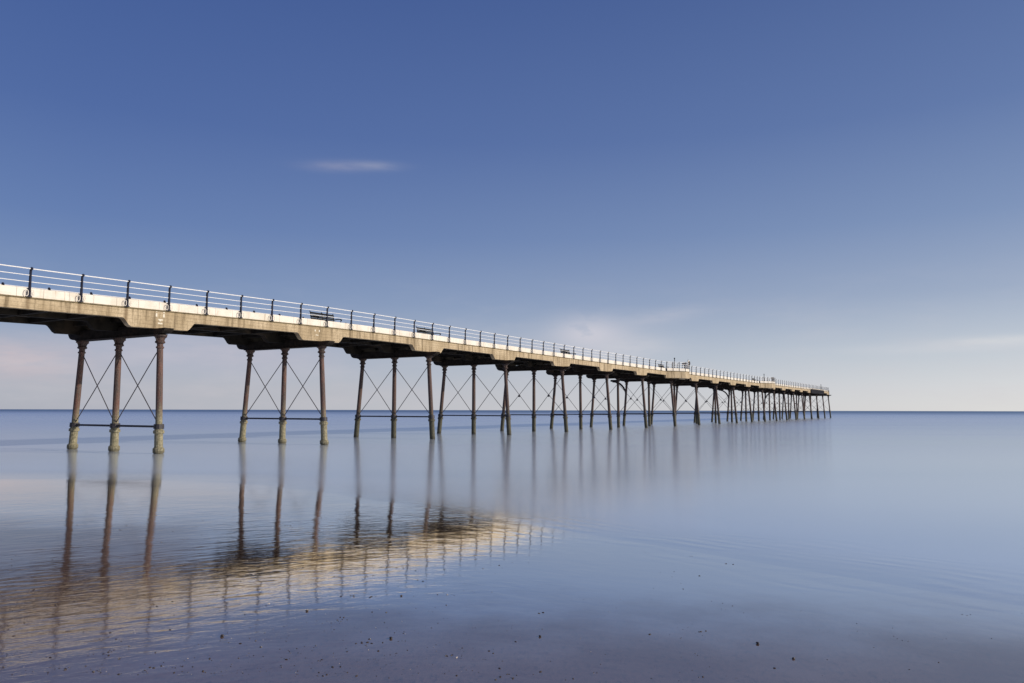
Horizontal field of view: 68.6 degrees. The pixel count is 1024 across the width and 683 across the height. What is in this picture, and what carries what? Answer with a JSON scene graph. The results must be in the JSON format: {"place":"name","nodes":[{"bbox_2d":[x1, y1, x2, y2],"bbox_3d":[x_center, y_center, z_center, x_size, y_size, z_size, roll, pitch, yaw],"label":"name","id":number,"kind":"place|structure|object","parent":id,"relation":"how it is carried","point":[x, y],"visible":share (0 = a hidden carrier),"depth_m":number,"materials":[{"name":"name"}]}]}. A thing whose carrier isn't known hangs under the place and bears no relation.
{"place":"outdoors","nodes":[
{"label":"outdoors","id":0,"kind":"place"},
{"bbox_2d":[0,479,1023,682],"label":"beach","id":1,"kind":"structure","parent":0,"point":[574,587],"depth_m":6.73,"materials":[{"name":"sand"}]},
{"bbox_2d":[1,512,1023,682],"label":"shingle","id":2,"kind":"object","parent":1,"relation":"on","point":[285,640],"visible":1,"depth_m":5.67,"materials":[{"name":"stone"}]},
{"bbox_2d":[0,409,1023,606],"bbox_3d":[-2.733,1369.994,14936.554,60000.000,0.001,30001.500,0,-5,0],"label":"sea","id":3,"kind":"structure","parent":0,"point":[933,501],"depth_m":22.23,"materials":[{"name":"blue liquid"}]},
{"bbox_2d":[0,264,830,453],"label":"pier","id":4,"kind":"structure","parent":3,"relation":"in","point":[82,319],"depth_m":41.48,"materials":[{"name":"concrete"}]},
{"bbox_2d":[310,311,341,321],"bbox_3d":[-10.348,-1.136,41.669,0.747,1.017,1.816,-3,-6,31],"label":"bench","id":5,"kind":"object","parent":4,"relation":"on","point":[314,316],"visible":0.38,"depth_m":41.78,"materials":[{"name":"paint"}]},
{"bbox_2d":[416,326,440,334],"bbox_3d":[-5.535,-0.437,49.713,0.747,1.017,1.816,-3,-6,31],"label":"bench","id":6,"kind":"object","parent":4,"relation":"on","point":[423,331],"visible":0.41,"depth_m":49.84,"materials":[{"name":"paint"}]},
{"bbox_2d":[0,0,1023,410],"label":"sky","id":7,"kind":"structure","parent":0,"point":[824,193],"materials":[{"name":"blue"}]}
]}

